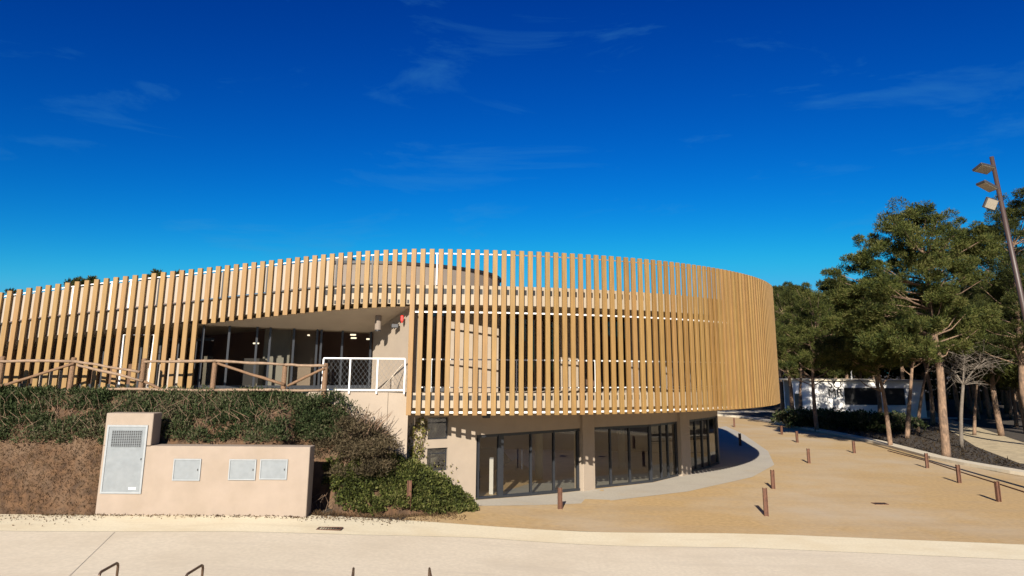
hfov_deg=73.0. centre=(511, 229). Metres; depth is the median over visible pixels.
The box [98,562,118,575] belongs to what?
bicycle rack
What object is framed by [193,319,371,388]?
window
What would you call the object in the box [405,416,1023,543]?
plaza
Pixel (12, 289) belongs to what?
pine tree
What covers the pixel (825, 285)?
pine tree
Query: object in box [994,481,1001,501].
bollard
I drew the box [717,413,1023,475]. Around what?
kerb
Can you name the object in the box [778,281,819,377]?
pine tree
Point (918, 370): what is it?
pine tree
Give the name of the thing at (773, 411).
path
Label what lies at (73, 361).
log fence
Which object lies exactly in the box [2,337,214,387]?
window
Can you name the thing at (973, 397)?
pine tree
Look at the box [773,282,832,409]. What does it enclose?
pine tree
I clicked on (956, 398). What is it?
pine tree
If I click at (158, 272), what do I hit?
pine tree
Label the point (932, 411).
pine tree
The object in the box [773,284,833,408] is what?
pine tree
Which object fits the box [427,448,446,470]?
window
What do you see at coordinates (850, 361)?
pine tree
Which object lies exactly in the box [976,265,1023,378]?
pine tree
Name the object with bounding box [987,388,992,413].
pine tree
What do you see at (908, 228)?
pine tree
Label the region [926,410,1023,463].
path
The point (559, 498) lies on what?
bollard
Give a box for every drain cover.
[316,527,342,529]
[871,502,888,504]
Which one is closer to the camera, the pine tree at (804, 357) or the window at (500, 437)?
the window at (500, 437)
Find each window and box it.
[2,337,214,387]
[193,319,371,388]
[421,308,445,391]
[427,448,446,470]
[428,417,446,438]
[476,428,579,499]
[498,314,553,390]
[584,316,625,389]
[594,422,678,488]
[689,416,718,471]
[844,388,876,404]
[884,388,905,404]
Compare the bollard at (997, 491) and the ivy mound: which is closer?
the ivy mound
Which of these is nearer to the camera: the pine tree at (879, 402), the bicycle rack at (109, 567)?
the bicycle rack at (109, 567)
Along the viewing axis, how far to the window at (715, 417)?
32.79 m
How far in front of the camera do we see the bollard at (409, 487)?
20.50 m
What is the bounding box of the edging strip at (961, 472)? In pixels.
[887,450,1023,492]
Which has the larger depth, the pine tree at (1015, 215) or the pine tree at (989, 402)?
the pine tree at (989, 402)
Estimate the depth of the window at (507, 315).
25.27 m
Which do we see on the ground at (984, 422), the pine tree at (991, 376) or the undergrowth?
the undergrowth
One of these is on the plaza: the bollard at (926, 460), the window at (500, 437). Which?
the bollard at (926, 460)
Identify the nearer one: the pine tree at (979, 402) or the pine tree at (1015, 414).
the pine tree at (1015, 414)
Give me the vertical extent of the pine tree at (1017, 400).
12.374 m
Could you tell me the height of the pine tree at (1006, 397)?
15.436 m
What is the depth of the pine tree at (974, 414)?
51.00 m
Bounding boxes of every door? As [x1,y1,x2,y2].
[100,425,148,493]
[794,393,802,409]
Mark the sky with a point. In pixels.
(755, 138)
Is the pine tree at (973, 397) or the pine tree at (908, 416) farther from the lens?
the pine tree at (973, 397)
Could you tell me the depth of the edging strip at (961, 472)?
31.77 m
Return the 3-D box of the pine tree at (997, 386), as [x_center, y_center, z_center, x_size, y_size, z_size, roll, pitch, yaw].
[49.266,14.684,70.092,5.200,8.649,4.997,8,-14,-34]
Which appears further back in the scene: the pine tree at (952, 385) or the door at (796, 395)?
the pine tree at (952, 385)
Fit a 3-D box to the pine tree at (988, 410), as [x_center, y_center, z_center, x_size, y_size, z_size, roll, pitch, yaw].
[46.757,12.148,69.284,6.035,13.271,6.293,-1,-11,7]
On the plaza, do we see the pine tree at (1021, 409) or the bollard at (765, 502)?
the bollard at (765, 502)
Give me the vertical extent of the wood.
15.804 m
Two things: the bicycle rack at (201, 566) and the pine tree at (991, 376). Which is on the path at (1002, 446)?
the pine tree at (991, 376)
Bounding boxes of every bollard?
[406,480,411,513]
[558,487,561,508]
[738,433,741,445]
[762,488,768,516]
[770,470,774,488]
[795,431,798,442]
[806,448,810,463]
[852,441,855,452]
[924,453,928,467]
[955,464,961,482]
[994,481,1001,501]
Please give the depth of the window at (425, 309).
23.27 m
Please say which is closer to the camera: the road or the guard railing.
the road
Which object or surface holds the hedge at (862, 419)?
on the ground at (984, 422)
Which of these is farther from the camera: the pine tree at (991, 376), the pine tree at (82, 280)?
the pine tree at (82, 280)
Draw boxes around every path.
[717,411,972,419]
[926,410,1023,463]
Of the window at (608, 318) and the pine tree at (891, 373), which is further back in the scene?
the pine tree at (891, 373)
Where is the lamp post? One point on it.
(987, 186)
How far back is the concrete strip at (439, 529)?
18.60 m
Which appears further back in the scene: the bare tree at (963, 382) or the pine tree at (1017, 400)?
the pine tree at (1017, 400)
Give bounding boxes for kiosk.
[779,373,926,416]
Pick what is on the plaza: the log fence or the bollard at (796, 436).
the bollard at (796, 436)
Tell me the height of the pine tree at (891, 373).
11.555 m
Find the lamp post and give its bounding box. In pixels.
[972,156,1023,322]
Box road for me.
[0,531,1023,575]
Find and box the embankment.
[0,392,455,516]
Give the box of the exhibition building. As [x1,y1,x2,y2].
[0,249,779,499]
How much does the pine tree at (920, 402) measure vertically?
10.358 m
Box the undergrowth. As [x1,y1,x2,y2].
[819,419,1023,467]
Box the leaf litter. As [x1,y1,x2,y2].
[0,513,466,525]
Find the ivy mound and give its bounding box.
[321,449,479,514]
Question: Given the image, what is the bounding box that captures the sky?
[0,0,1023,299]
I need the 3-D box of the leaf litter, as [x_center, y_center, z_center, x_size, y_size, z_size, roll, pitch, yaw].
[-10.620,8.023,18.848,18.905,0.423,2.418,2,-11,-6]
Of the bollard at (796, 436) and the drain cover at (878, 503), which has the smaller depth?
the drain cover at (878, 503)
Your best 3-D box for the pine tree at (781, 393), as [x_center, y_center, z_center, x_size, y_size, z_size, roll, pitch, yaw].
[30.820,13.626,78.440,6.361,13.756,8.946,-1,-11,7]
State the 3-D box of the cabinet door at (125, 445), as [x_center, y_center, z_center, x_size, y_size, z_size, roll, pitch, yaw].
[-10.966,6.503,19.575,1.151,1.854,0.044,0,-11,0]
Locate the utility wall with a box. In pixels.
[95,412,314,517]
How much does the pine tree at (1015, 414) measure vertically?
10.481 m
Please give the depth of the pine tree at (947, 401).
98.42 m
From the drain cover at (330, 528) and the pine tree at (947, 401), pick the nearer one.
the drain cover at (330, 528)
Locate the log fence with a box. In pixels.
[0,356,327,408]
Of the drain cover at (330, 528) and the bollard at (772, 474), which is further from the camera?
the bollard at (772, 474)
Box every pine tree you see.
[4,287,16,296]
[63,275,102,288]
[139,268,187,280]
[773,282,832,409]
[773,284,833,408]
[773,293,796,410]
[774,282,865,430]
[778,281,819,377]
[778,366,797,402]
[795,309,844,378]
[807,289,882,413]
[809,301,925,444]
[816,196,1006,457]
[816,274,855,378]
[862,367,898,378]
[869,271,907,378]
[880,301,962,438]
[885,284,974,424]
[885,361,935,401]
[915,302,959,431]
[926,248,983,421]
[931,285,956,412]
[943,247,1021,435]
[944,369,956,403]
[945,293,988,419]
[952,319,1005,434]
[953,187,1023,408]
[954,283,978,414]
[958,288,991,418]
[964,358,1018,426]
[964,378,968,407]
[973,374,1015,418]
[975,292,985,412]
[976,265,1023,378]
[978,362,1018,389]
[986,289,1008,412]
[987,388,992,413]
[988,281,1023,431]
[1015,389,1019,409]
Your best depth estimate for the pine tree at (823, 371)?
77.26 m
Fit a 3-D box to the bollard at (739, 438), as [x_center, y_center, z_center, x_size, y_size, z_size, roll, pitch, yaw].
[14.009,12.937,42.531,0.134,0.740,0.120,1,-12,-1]
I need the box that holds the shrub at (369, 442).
[296,401,402,477]
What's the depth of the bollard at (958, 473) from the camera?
28.96 m
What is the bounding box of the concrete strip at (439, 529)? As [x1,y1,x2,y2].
[0,514,1023,559]
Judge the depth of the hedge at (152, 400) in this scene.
21.08 m
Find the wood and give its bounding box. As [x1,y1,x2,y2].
[778,370,1011,401]
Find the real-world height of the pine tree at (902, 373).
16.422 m
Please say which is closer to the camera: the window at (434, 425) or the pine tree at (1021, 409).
the window at (434, 425)
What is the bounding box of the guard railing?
[321,357,405,393]
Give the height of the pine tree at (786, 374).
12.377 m
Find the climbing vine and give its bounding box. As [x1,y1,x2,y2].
[407,416,458,482]
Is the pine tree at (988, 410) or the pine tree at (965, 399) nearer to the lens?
the pine tree at (988, 410)
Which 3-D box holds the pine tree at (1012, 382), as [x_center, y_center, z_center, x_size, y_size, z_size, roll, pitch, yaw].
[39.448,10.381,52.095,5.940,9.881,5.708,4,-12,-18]
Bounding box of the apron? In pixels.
[475,426,773,505]
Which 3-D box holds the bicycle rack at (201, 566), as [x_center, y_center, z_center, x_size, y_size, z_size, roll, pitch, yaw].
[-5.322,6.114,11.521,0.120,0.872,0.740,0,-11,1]
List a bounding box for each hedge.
[0,383,359,511]
[769,406,929,432]
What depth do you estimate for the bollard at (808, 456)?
34.73 m
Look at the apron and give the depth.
29.07 m
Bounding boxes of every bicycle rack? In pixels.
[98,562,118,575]
[185,564,203,575]
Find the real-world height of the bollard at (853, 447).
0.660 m
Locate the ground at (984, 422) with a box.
[90,374,1023,559]
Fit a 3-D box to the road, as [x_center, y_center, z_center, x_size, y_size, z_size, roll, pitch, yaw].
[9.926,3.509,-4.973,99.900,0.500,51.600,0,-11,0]
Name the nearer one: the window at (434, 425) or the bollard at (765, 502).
the bollard at (765, 502)
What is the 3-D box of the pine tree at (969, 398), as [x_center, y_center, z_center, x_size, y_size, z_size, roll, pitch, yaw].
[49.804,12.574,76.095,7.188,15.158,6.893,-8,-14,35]
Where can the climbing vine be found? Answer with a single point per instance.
(421, 453)
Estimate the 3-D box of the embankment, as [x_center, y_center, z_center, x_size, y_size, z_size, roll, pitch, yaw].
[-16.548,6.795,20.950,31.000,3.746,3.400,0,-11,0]
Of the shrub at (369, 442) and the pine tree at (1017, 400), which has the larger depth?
the pine tree at (1017, 400)
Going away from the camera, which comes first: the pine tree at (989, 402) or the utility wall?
the utility wall
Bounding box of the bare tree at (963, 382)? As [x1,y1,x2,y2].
[922,340,1014,447]
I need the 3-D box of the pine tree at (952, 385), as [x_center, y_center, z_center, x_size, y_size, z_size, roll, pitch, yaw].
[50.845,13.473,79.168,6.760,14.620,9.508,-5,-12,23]

